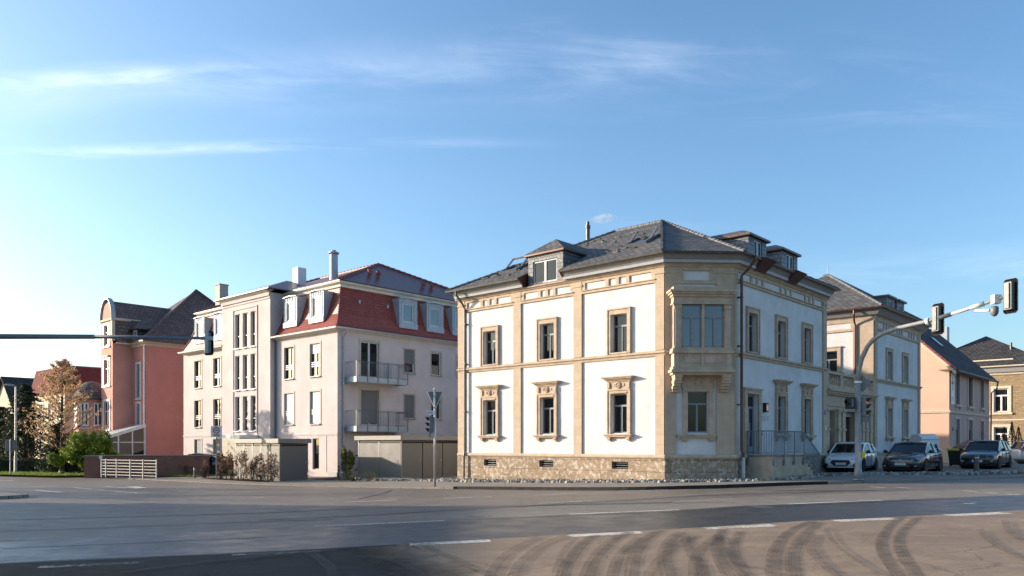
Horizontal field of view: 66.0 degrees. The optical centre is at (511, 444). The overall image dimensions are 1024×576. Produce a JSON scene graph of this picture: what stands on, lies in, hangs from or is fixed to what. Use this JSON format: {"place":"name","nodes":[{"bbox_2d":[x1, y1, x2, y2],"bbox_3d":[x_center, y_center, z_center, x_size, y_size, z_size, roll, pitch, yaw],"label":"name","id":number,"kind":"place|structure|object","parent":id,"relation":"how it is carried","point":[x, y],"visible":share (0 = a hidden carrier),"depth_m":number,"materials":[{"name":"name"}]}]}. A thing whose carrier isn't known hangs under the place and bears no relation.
{"place":"outdoors","nodes":[
{"label":"outdoors","id":0,"kind":"place"},
{"bbox_2d":[0,471,235,476],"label":"grass","id":1,"kind":"structure","parent":0,"point":[37,473],"depth_m":52.33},
{"bbox_2d":[179,458,192,474],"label":"hedge plant","id":2,"kind":"object","parent":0,"point":[185,470],"visible":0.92,"depth_m":50.88,"materials":[{"name":"brown plant"}]},
{"bbox_2d":[0,462,1023,542],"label":"road","id":3,"kind":"structure","parent":0,"point":[80,507],"depth_m":26.34,"materials":[{"name":"asphalt"}]},
{"bbox_2d":[0,493,28,498],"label":"traffic island","id":4,"kind":"structure","parent":3,"relation":"on","point":[12,495],"depth_m":31.29,"materials":[{"name":"concrete"}]},
{"bbox_2d":[0,376,34,413],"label":"gabled house","id":5,"kind":"structure","parent":3,"relation":"on","point":[6,391],"depth_m":93.40,"materials":[{"name":"tile"}]},
{"bbox_2d":[0,330,213,354],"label":"traffic signal gantry","id":6,"kind":"object","parent":3,"relation":"on","point":[208,337],"visible":1,"depth_m":30.54,"materials":[{"name":"metal"}]},
{"bbox_2d":[74,289,214,454],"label":"town house","id":7,"kind":"structure","parent":3,"relation":"on","point":[137,396],"depth_m":66.05,"materials":[{"name":"paint"}]},
{"bbox_2d":[138,403,139,423],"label":"window","id":8,"kind":"structure","parent":7,"relation":"in","point":[138,403],"depth_m":65.80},
{"bbox_2d":[138,364,139,396],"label":"window","id":9,"kind":"structure","parent":7,"relation":"in","point":[138,364],"depth_m":65.80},
{"bbox_2d":[425,388,442,486],"bbox_3d":[-3.343,-0.287,33.764,0.756,4.225,0.231,0,0,0],"label":"traffic signal post","id":10,"kind":"object","parent":3,"relation":"on","point":[434,395],"visible":1,"depth_m":33.74,"materials":[{"name":"metal"}]},
{"bbox_2d":[0,489,956,563],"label":"tar joints","id":11,"kind":"object","parent":3,"relation":"on","point":[290,520],"visible":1,"depth_m":19.17,"materials":[{"name":"asphalt"}]},
{"bbox_2d":[203,498,773,516],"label":"manhole covers","id":12,"kind":"object","parent":3,"relation":"on","point":[480,515],"visible":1,"depth_m":20.29,"materials":[{"name":"metal"}]},
{"bbox_2d":[0,480,1016,567],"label":"road markings","id":13,"kind":"object","parent":3,"relation":"on","point":[592,534],"visible":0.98,"depth_m":16.65,"materials":[{"name":"paint"}]},
{"bbox_2d":[66,475,1023,489],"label":"kerb","id":14,"kind":"structure","parent":3,"relation":"on","point":[654,487],"depth_m":30.45,"materials":[{"name":"stone"}]},
{"bbox_2d":[445,488,1023,520],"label":"road wheel path","id":15,"kind":"structure","parent":3,"relation":"on","point":[459,514],"depth_m":22.25,"materials":[{"name":"asphalt"}]},
{"bbox_2d":[818,266,931,466],"bbox_3d":[20.744,-5.200,51.617,9.960,13.600,10.640,0,0,42],"label":"white villa","id":16,"kind":"object","parent":3,"relation":"on","point":[858,319],"visible":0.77,"depth_m":47.02,"materials":[{"name":"paint"}]},
{"bbox_2d":[827,351,836,378],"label":"window","id":17,"kind":"structure","parent":16,"relation":"in","point":[831,356],"depth_m":47.10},
{"bbox_2d":[910,434,938,447],"bbox_3d":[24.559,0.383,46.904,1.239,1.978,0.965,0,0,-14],"label":"van","id":18,"kind":"object","parent":3,"relation":"on","point":[933,439],"visible":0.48,"depth_m":46.55,"materials":[{"name":"white paint"}]},
{"bbox_2d":[921,329,998,462],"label":"peach house","id":19,"kind":"structure","parent":3,"relation":"on","point":[954,396],"depth_m":57.48,"materials":[{"name":"paint"}]},
{"bbox_2d":[956,419,957,444],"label":"window","id":20,"kind":"structure","parent":19,"relation":"in","point":[956,419],"depth_m":58.15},
{"bbox_2d":[956,374,957,403],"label":"window","id":21,"kind":"structure","parent":19,"relation":"in","point":[956,374],"depth_m":58.15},
{"bbox_2d":[969,420,970,439],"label":"window","id":22,"kind":"structure","parent":19,"relation":"in","point":[969,420],"depth_m":61.13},
{"bbox_2d":[969,378,970,405],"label":"window","id":23,"kind":"structure","parent":19,"relation":"in","point":[969,378],"depth_m":61.17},
{"bbox_2d":[940,326,1023,443],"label":"stone house","id":24,"kind":"structure","parent":3,"relation":"on","point":[1002,363],"depth_m":77.12,"materials":[{"name":"stone"}]},
{"bbox_2d":[994,427,1007,440],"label":"window","id":25,"kind":"structure","parent":24,"relation":"in","point":[997,430],"depth_m":77.24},
{"bbox_2d":[994,388,1007,411],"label":"window","id":26,"kind":"structure","parent":24,"relation":"in","point":[1000,395],"depth_m":77.12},
{"bbox_2d":[1010,440,1023,463],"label":"parked car","id":27,"kind":"object","parent":3,"relation":"on","point":[1017,451],"visible":0.82,"depth_m":49.75,"materials":[{"name":"white paint"}]},
{"bbox_2d":[1014,427,1022,440],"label":"topiary cone","id":28,"kind":"object","parent":3,"relation":"on","point":[1018,433],"visible":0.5,"depth_m":59.97,"materials":[{"name":"green plant"}]},
{"bbox_2d":[0,495,1023,563],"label":"road lane","id":29,"kind":"structure","parent":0,"point":[298,538],"depth_m":17.15,"materials":[{"name":"asphalt"}]},
{"bbox_2d":[0,0,1023,377],"label":"sky","id":30,"kind":"structure","parent":0,"point":[154,153],"materials":[{"name":"blue"}]},
{"bbox_2d":[81,464,1023,486],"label":"pavement","id":31,"kind":"structure","parent":0,"point":[310,480],"depth_m":35.13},
{"bbox_2d":[0,407,23,457],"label":"evergreen tree","id":32,"kind":"object","parent":31,"relation":"on","point":[2,417],"visible":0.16,"depth_m":62.79,"materials":[{"name":"green plant"}]},
{"bbox_2d":[0,383,53,469],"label":"evergreen tree","id":33,"kind":"object","parent":31,"relation":"on","point":[27,395],"visible":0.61,"depth_m":59.69,"materials":[{"name":"green plant"}]},
{"bbox_2d":[0,458,82,471],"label":"hedge","id":34,"kind":"object","parent":31,"relation":"on","point":[24,465],"visible":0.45,"depth_m":57.14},
{"bbox_2d":[32,366,100,458],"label":"cream house","id":35,"kind":"structure","parent":31,"relation":"on","point":[89,374],"depth_m":81.61,"materials":[{"name":"red tile"}]},
{"bbox_2d":[101,459,156,478],"bbox_3d":[-23.650,1.504,48.550,5.480,1.170,0.060,0,0,30],"label":"metal fence","id":36,"kind":"object","parent":31,"relation":"on","point":[129,469],"visible":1,"depth_m":48.42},
{"bbox_2d":[84,455,208,477],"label":"brick wall","id":37,"kind":"structure","parent":31,"relation":"on","point":[167,464],"depth_m":50.68,"materials":[{"name":"brown brick"}]},
{"bbox_2d":[188,453,233,474],"bbox_3d":[-20.817,1.313,52.471,4.337,1.516,2.120,0,0,12],"label":"parked car","id":38,"kind":"object","parent":31,"relation":"on","point":[212,463],"visible":0.27,"depth_m":51.47,"materials":[{"name":"paint"}]},
{"bbox_2d":[211,426,221,479],"bbox_3d":[-16.587,0.497,44.234,0.600,3.032,0.104,0,0,-8],"label":"speed limit sign","id":39,"kind":"object","parent":31,"relation":"on","point":[216,431],"visible":1,"depth_m":44.21,"materials":[{"name":"metal"}]},
{"bbox_2d":[221,450,238,479],"bbox_3d":[-15.718,1.168,44.058,1.042,1.691,1.015,0,0,24],"label":"beech plant","id":40,"kind":"object","parent":31,"relation":"on","point":[231,472],"visible":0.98,"depth_m":43.99,"materials":[{"name":"brown plant"}]},
{"bbox_2d":[202,477,265,480],"bbox_3d":[-15.805,1.977,44.890,7.000,0.060,0.843,0,0,42],"label":"planting bed","id":41,"kind":"object","parent":31,"relation":"on","point":[235,478],"visible":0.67,"depth_m":45.26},
{"bbox_2d":[196,459,209,477],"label":"hedge plant","id":42,"kind":"object","parent":41,"relation":"on","point":[206,469],"visible":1,"depth_m":46.97,"materials":[{"name":"brown plant"}]},
{"bbox_2d":[217,453,228,478],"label":"beech plant","id":43,"kind":"object","parent":41,"relation":"on","point":[220,471],"visible":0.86,"depth_m":45.00,"materials":[{"name":"brown plant"}]},
{"bbox_2d":[234,448,248,480],"bbox_3d":[-14.779,1.116,43.181,1.044,1.774,0.918,0,0,-29],"label":"beech plant","id":44,"kind":"object","parent":31,"relation":"on","point":[243,455],"visible":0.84,"depth_m":43.09,"materials":[{"name":"brown plant"}]},
{"bbox_2d":[240,457,258,480],"bbox_3d":[-14.174,1.300,42.810,1.219,1.406,0.904,0,0,0],"label":"beech plant","id":45,"kind":"object","parent":31,"relation":"on","point":[247,467],"visible":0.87,"depth_m":42.70,"materials":[{"name":"brown plant"}]},
{"bbox_2d":[252,453,266,480],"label":"beech plant","id":46,"kind":"object","parent":31,"relation":"on","point":[261,474],"visible":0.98,"depth_m":42.34,"materials":[{"name":"brown plant"}]},
{"bbox_2d":[263,452,279,481],"bbox_3d":[-12.845,1.204,41.723,0.968,1.569,1.089,0,0,37],"label":"beech plant","id":47,"kind":"object","parent":31,"relation":"on","point":[271,473],"visible":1,"depth_m":41.76,"materials":[{"name":"brown plant"}]},
{"bbox_2d":[232,439,311,480],"bbox_3d":[-13.763,0.890,44.989,4.960,2.380,2.100,0,0,42],"label":"bicycle shelter","id":48,"kind":"object","parent":31,"relation":"on","point":[292,459],"visible":0.7,"depth_m":43.64,"materials":[{"name":"beige metal"}]},
{"bbox_2d":[177,250,457,476],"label":"apartment building","id":49,"kind":"structure","parent":31,"relation":"on","point":[332,363],"depth_m":51.31,"materials":[{"name":"paint"}]},
{"bbox_2d":[195,401,200,426],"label":"window","id":50,"kind":"structure","parent":49,"relation":"in","point":[198,403],"depth_m":58.95,"materials":[{"name":"glass"}]},
{"bbox_2d":[195,361,200,387],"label":"window","id":51,"kind":"structure","parent":49,"relation":"in","point":[198,363],"depth_m":58.95,"materials":[{"name":"glass"}]},
{"bbox_2d":[196,439,200,452],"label":"window","id":52,"kind":"structure","parent":49,"relation":"in","point":[198,441],"depth_m":58.83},
{"bbox_2d":[214,399,220,425],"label":"window","id":53,"kind":"structure","parent":49,"relation":"in","point":[217,418],"depth_m":56.84,"materials":[{"name":"glass"}]},
{"bbox_2d":[214,358,220,385],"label":"window","id":54,"kind":"structure","parent":49,"relation":"in","point":[217,374],"depth_m":56.84,"materials":[{"name":"glass"}]},
{"bbox_2d":[215,439,220,453],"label":"window","id":55,"kind":"structure","parent":49,"relation":"in","point":[218,440],"depth_m":56.80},
{"bbox_2d":[233,397,239,431],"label":"window","id":56,"kind":"structure","parent":49,"relation":"in","point":[238,398],"depth_m":54.26,"materials":[{"name":"white paint"}]},
{"bbox_2d":[233,356,239,390],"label":"window","id":57,"kind":"structure","parent":49,"relation":"in","point":[238,357],"depth_m":54.26,"materials":[{"name":"white paint"}]},
{"bbox_2d":[233,315,239,349],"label":"window","id":58,"kind":"structure","parent":49,"relation":"in","point":[238,316],"depth_m":54.26,"materials":[{"name":"glass"}]},
{"bbox_2d":[240,396,247,431],"bbox_3d":[-18.054,-2.045,53.377,0.740,2.410,0.320,0,0,42],"label":"window","id":59,"kind":"structure","parent":49,"relation":"in","point":[245,397],"depth_m":53.55,"materials":[{"name":"glass"}]},
{"bbox_2d":[240,355,247,390],"bbox_3d":[-18.054,-4.845,53.377,0.740,2.410,0.320,0,0,42],"label":"window","id":60,"kind":"structure","parent":49,"relation":"in","point":[245,356],"depth_m":53.55,"materials":[{"name":"glass"}]},
{"bbox_2d":[240,313,247,348],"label":"window","id":61,"kind":"structure","parent":49,"relation":"in","point":[246,314],"depth_m":53.55,"materials":[{"name":"glass"}]},
{"bbox_2d":[248,396,255,431],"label":"window","id":62,"kind":"structure","parent":49,"relation":"in","point":[253,397],"depth_m":52.86,"materials":[{"name":"glass"}]},
{"bbox_2d":[248,354,255,389],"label":"window","id":63,"kind":"structure","parent":49,"relation":"in","point":[253,355],"depth_m":52.86,"materials":[{"name":"glass"}]},
{"bbox_2d":[248,311,255,346],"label":"window","id":64,"kind":"structure","parent":49,"relation":"in","point":[253,313],"depth_m":52.86,"materials":[{"name":"white paint"}]},
{"bbox_2d":[285,393,292,424],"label":"window","id":65,"kind":"structure","parent":49,"relation":"in","point":[289,397],"depth_m":50.62,"materials":[{"name":"metal"}]},
{"bbox_2d":[286,347,292,378],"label":"window","id":66,"kind":"structure","parent":49,"relation":"in","point":[289,351],"depth_m":50.70,"materials":[{"name":"metal"}]},
{"bbox_2d":[312,391,319,423],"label":"window","id":67,"kind":"structure","parent":49,"relation":"in","point":[315,395],"depth_m":48.59,"materials":[{"name":"plastic"}]},
{"bbox_2d":[312,343,319,375],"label":"window","id":68,"kind":"structure","parent":49,"relation":"in","point":[315,347],"depth_m":48.62,"materials":[{"name":"plastic"}]},
{"bbox_2d":[314,438,318,468],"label":"window","id":69,"kind":"structure","parent":49,"relation":"in","point":[316,441],"depth_m":48.69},
{"bbox_2d":[361,390,377,425],"bbox_3d":[-8.890,-2.205,48.863,0.070,2.290,1.380,0,0,42],"label":"balcony door","id":70,"kind":"structure","parent":49,"relation":"in","point":[369,398],"depth_m":48.87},
{"bbox_2d":[361,341,377,377],"bbox_3d":[-8.896,-5.160,48.867,0.056,2.320,1.380,0,0,42],"label":"balcony door","id":71,"kind":"structure","parent":49,"relation":"in","point":[369,351],"depth_m":48.88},
{"bbox_2d":[404,395,413,418],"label":"window","id":72,"kind":"structure","parent":49,"relation":"in","point":[408,399],"depth_m":51.28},
{"bbox_2d":[404,349,413,373],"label":"window","id":73,"kind":"structure","parent":49,"relation":"in","point":[408,354],"depth_m":51.28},
{"bbox_2d":[431,400,439,419],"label":"window","id":74,"kind":"structure","parent":49,"relation":"in","point":[438,406],"depth_m":53.18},
{"bbox_2d":[431,352,439,375],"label":"window","id":75,"kind":"structure","parent":49,"relation":"in","point":[435,357],"depth_m":53.03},
{"bbox_2d":[314,477,357,479],"bbox_3d":[-9.392,1.911,43.918,2.283,0.080,5.263,0,0,-42],"label":"planting bed","id":76,"kind":"object","parent":31,"relation":"on","point":[333,478],"visible":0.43,"depth_m":44.32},
{"bbox_2d":[340,445,355,479],"bbox_3d":[-8.873,0.983,42.583,0.848,1.916,0.992,0,0,0],"label":"shrub","id":77,"kind":"object","parent":76,"relation":"on","point":[348,458],"visible":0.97,"depth_m":42.35,"materials":[{"name":"green plant"}]},
{"bbox_2d":[337,466,339,478],"bbox_3d":[-9.598,1.598,43.601,0.124,0.800,0.124,0,0,0],"label":"bollard","id":78,"kind":"object","parent":31,"relation":"on","point":[338,472],"visible":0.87,"depth_m":43.57,"materials":[{"name":"metal"}]},
{"bbox_2d":[337,470,381,480],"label":"plants","id":79,"kind":"object","parent":31,"relation":"on","point":[352,479],"visible":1,"depth_m":40.81,"materials":[{"name":"green plant"}]},
{"bbox_2d":[354,436,457,478],"bbox_3d":[-4.808,0.750,46.111,4.060,2.420,7.800,0,0,42],"label":"bicycle shelter","id":80,"kind":"object","parent":31,"relation":"on","point":[400,456],"visible":0.56,"depth_m":43.42,"materials":[{"name":"concrete"}]},
{"bbox_2d":[357,472,843,482],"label":"gravel","id":81,"kind":"structure","parent":31,"relation":"on","point":[731,479],"depth_m":33.68,"materials":[{"name":"gravel"}]},
{"bbox_2d":[445,219,840,480],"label":"corner building","id":82,"kind":"structure","parent":31,"relation":"on","point":[662,349],"depth_m":34.50,"materials":[{"name":"paint"}]},
{"bbox_2d":[487,400,494,434],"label":"window","id":83,"kind":"structure","parent":82,"relation":"in","point":[490,404],"depth_m":38.78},
{"bbox_2d":[487,331,494,363],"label":"window","id":84,"kind":"structure","parent":82,"relation":"in","point":[490,335],"depth_m":38.78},
{"bbox_2d":[542,460,552,466],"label":"cellar window","id":85,"kind":"structure","parent":82,"relation":"in","point":[549,464],"depth_m":36.32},
{"bbox_2d":[543,397,553,433],"bbox_3d":[1.761,-1.305,36.269,0.840,1.670,0.062,0,0,42],"label":"window","id":86,"kind":"structure","parent":82,"relation":"in","point":[548,403],"depth_m":36.36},
{"bbox_2d":[543,324,553,358],"bbox_3d":[1.761,-4.715,36.269,0.840,1.630,0.062,0,0,42],"label":"window","id":87,"kind":"structure","parent":82,"relation":"in","point":[548,329],"depth_m":36.36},
{"bbox_2d":[614,394,626,432],"bbox_3d":[4.696,-1.305,33.620,0.840,1.670,0.062,0,0,42],"label":"window","id":88,"kind":"structure","parent":82,"relation":"in","point":[620,400],"depth_m":33.69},
{"bbox_2d":[614,314,626,352],"bbox_3d":[4.696,-4.715,33.620,0.840,1.630,0.062,0,0,42],"label":"window","id":89,"kind":"structure","parent":82,"relation":"in","point":[620,321],"depth_m":33.69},
{"bbox_2d":[614,462,627,468],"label":"cellar window","id":90,"kind":"structure","parent":82,"relation":"in","point":[616,464],"depth_m":33.60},
{"bbox_2d":[688,392,706,432],"bbox_3d":[7.550,-1.305,32.233,0.860,1.670,0.086,0,0,-3],"label":"window","id":91,"kind":"structure","parent":82,"relation":"in","point":[697,401],"depth_m":32.23,"materials":[{"name":"glass"}]},
{"bbox_2d":[666,286,736,392],"bbox_3d":[7.617,-4.210,31.700,2.700,4.220,0.750,0,0,-3],"label":"bay window","id":92,"kind":"structure","parent":82,"relation":"in","point":[700,315],"depth_m":31.54,"materials":[{"name":"stone"}]},
{"bbox_2d":[749,314,751,350],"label":"window","id":93,"kind":"structure","parent":82,"relation":"in","point":[750,316],"depth_m":33.73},
{"bbox_2d":[748,394,753,453],"bbox_3d":[10.047,-0.835,33.471,0.135,2.570,1.100,0,0,42],"label":"door","id":94,"kind":"structure","parent":82,"relation":"in","point":[750,397],"depth_m":33.78,"materials":[{"name":"grey paint"}]},
{"bbox_2d":[778,322,780,356],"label":"window","id":95,"kind":"structure","parent":82,"relation":"in","point":[779,324],"depth_m":35.93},
{"bbox_2d":[778,397,780,433],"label":"window","id":96,"kind":"structure","parent":82,"relation":"in","point":[779,398],"depth_m":35.93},
{"bbox_2d":[824,442,877,471],"bbox_3d":[17.195,0.642,39.901,2.170,1.536,4.337,0,0,37],"label":"parked car","id":97,"kind":"object","parent":31,"relation":"on","point":[840,457],"visible":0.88,"depth_m":38.92,"materials":[{"name":"white paint"}]},
{"bbox_2d":[827,369,878,453],"bbox_3d":[16.673,-1.100,43.876,4.840,5.400,7.590,0,0,42],"label":"gateway","id":98,"kind":"object","parent":31,"relation":"on","point":[840,417],"visible":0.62,"depth_m":41.44,"materials":[{"name":"stone"}]},
{"bbox_2d":[882,441,942,471],"bbox_3d":[19.259,0.628,37.834,2.210,1.515,4.437,0,0,41],"label":"parked car","id":99,"kind":"object","parent":31,"relation":"on","point":[912,456],"visible":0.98,"depth_m":36.77,"materials":[{"name":"black paint"}]},
{"bbox_2d":[844,278,1017,479],"bbox_3d":[15.271,-2.097,28.947,0.895,7.032,6.028,0,0,-41],"label":"traffic signal mast","id":100,"kind":"object","parent":31,"relation":"on","point":[862,383],"visible":1,"depth_m":29.52,"materials":[{"name":"metal"}]},
{"bbox_2d":[839,469,1023,474],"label":"rubble stones","id":101,"kind":"object","parent":31,"relation":"on","point":[1000,471],"visible":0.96,"depth_m":35.12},
{"bbox_2d":[946,440,972,465],"bbox_3d":[26.416,0.552,46.067,1.710,1.599,0.960,0,0,-20],"label":"waste container","id":102,"kind":"object","parent":31,"relation":"on","point":[954,453],"visible":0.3,"depth_m":45.90,"materials":[{"name":"black plastic"}]},
{"bbox_2d":[973,455,978,470],"bbox_3d":[21.291,0.921,36.127,0.227,0.870,0.227,0,0,0],"label":"bollard","id":103,"kind":"object","parent":31,"relation":"on","point":[976,462],"visible":0.87,"depth_m":36.03,"materials":[{"name":"metal"}]},
{"bbox_2d":[959,440,1011,468],"bbox_3d":[25.305,0.553,42.047,2.150,1.536,4.737,0,0,41],"label":"parked car","id":104,"kind":"object","parent":31,"relation":"on","point":[994,454],"visible":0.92,"depth_m":40.94,"materials":[{"name":"black paint"}]},
{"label":"lawn","id":105,"kind":"structure","parent":31,"relation":"on","visible":0},
{"bbox_2d":[3,384,17,471],"bbox_3d":[-35.644,-1.121,56.000,0.968,6.346,0.260,0,0,0],"label":"street lamp","id":106,"kind":"object","parent":105,"relation":"on","point":[15,456],"visible":0.91,"depth_m":55.94,"materials":[{"name":"metal"}]},
{"bbox_2d":[5,439,15,473],"bbox_3d":[-33.755,0.869,53.015,0.760,2.365,0.110,0,0,0],"label":"road sign","id":107,"kind":"object","parent":105,"relation":"on","point":[10,445],"visible":0.95,"depth_m":53.05,"materials":[{"name":"metal"}]},
{"bbox_2d":[34,423,77,472],"bbox_3d":[-32.594,0.684,56.489,3.417,4.486,3.411,0,0,0],"label":"evergreen tree","id":108,"kind":"object","parent":105,"relation":"on","point":[51,468],"visible":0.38,"depth_m":56.06,"materials":[{"name":"green plant"}]},
{"bbox_2d":[17,358,108,471],"bbox_3d":[-31.299,-1.981,54.925,5.586,8.058,4.964,0,0,0],"label":"bare larch tree","id":109,"kind":"object","parent":105,"relation":"on","point":[63,364],"visible":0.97,"depth_m":54.77,"materials":[{"name":"brown plant"}]},
{"bbox_2d":[46,445,90,473],"bbox_3d":[-29.822,1.063,53.313,2.977,1.979,1.800,0,0,-29],"label":"laurel bush","id":110,"kind":"object","parent":105,"relation":"on","point":[73,457],"visible":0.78,"depth_m":52.86,"materials":[{"name":"green plant"}]},
{"bbox_2d":[66,430,119,471],"bbox_3d":[-28.300,0.526,53.344,3.160,3.055,2.492,0,0,0],"label":"laurel bush","id":111,"kind":"object","parent":105,"relation":"on","point":[100,443],"visible":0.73,"depth_m":53.20,"materials":[{"name":"green plant"}]},
{"bbox_2d":[90,430,117,455],"bbox_3d":[-29.500,0.523,55.962,2.489,3.061,2.119,0,0,0],"label":"laurel bush","id":112,"kind":"object","parent":105,"relation":"on","point":[94,432],"visible":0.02,"depth_m":55.99,"materials":[{"name":"green plant"}]},
{"bbox_2d":[369,510,1023,575],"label":"road apron","id":113,"kind":"object","parent":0,"point":[959,545],"visible":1,"depth_m":12.67,"materials":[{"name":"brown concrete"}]},
{"bbox_2d":[0,546,433,575],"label":"road patch","id":114,"kind":"object","parent":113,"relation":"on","point":[357,561],"visible":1,"depth_m":12.73,"materials":[{"name":"asphalt"}]},
{"bbox_2d":[325,531,1022,574],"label":"tyre marks","id":115,"kind":"object","parent":113,"relation":"on","point":[692,557],"visible":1,"depth_m":12.05,"materials":[{"name":"grey rubber"}]},
{"bbox_2d":[1000,427,1009,445],"bbox_3d":[37.472,-0.319,59.996,0.974,2.031,0.977,0,0,0],"label":"topiary cone","id":116,"kind":"object","parent":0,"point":[1004,434],"visible":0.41,"depth_m":59.94,"materials":[{"name":"green plant"}]},
{"bbox_2d":[1008,421,1015,445],"bbox_3d":[38.074,-0.528,60.021,0.943,2.442,0.972,0,0,0],"label":"topiary cone","id":117,"kind":"object","parent":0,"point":[1011,428],"visible":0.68,"depth_m":59.98,"materials":[{"name":"green plant"}]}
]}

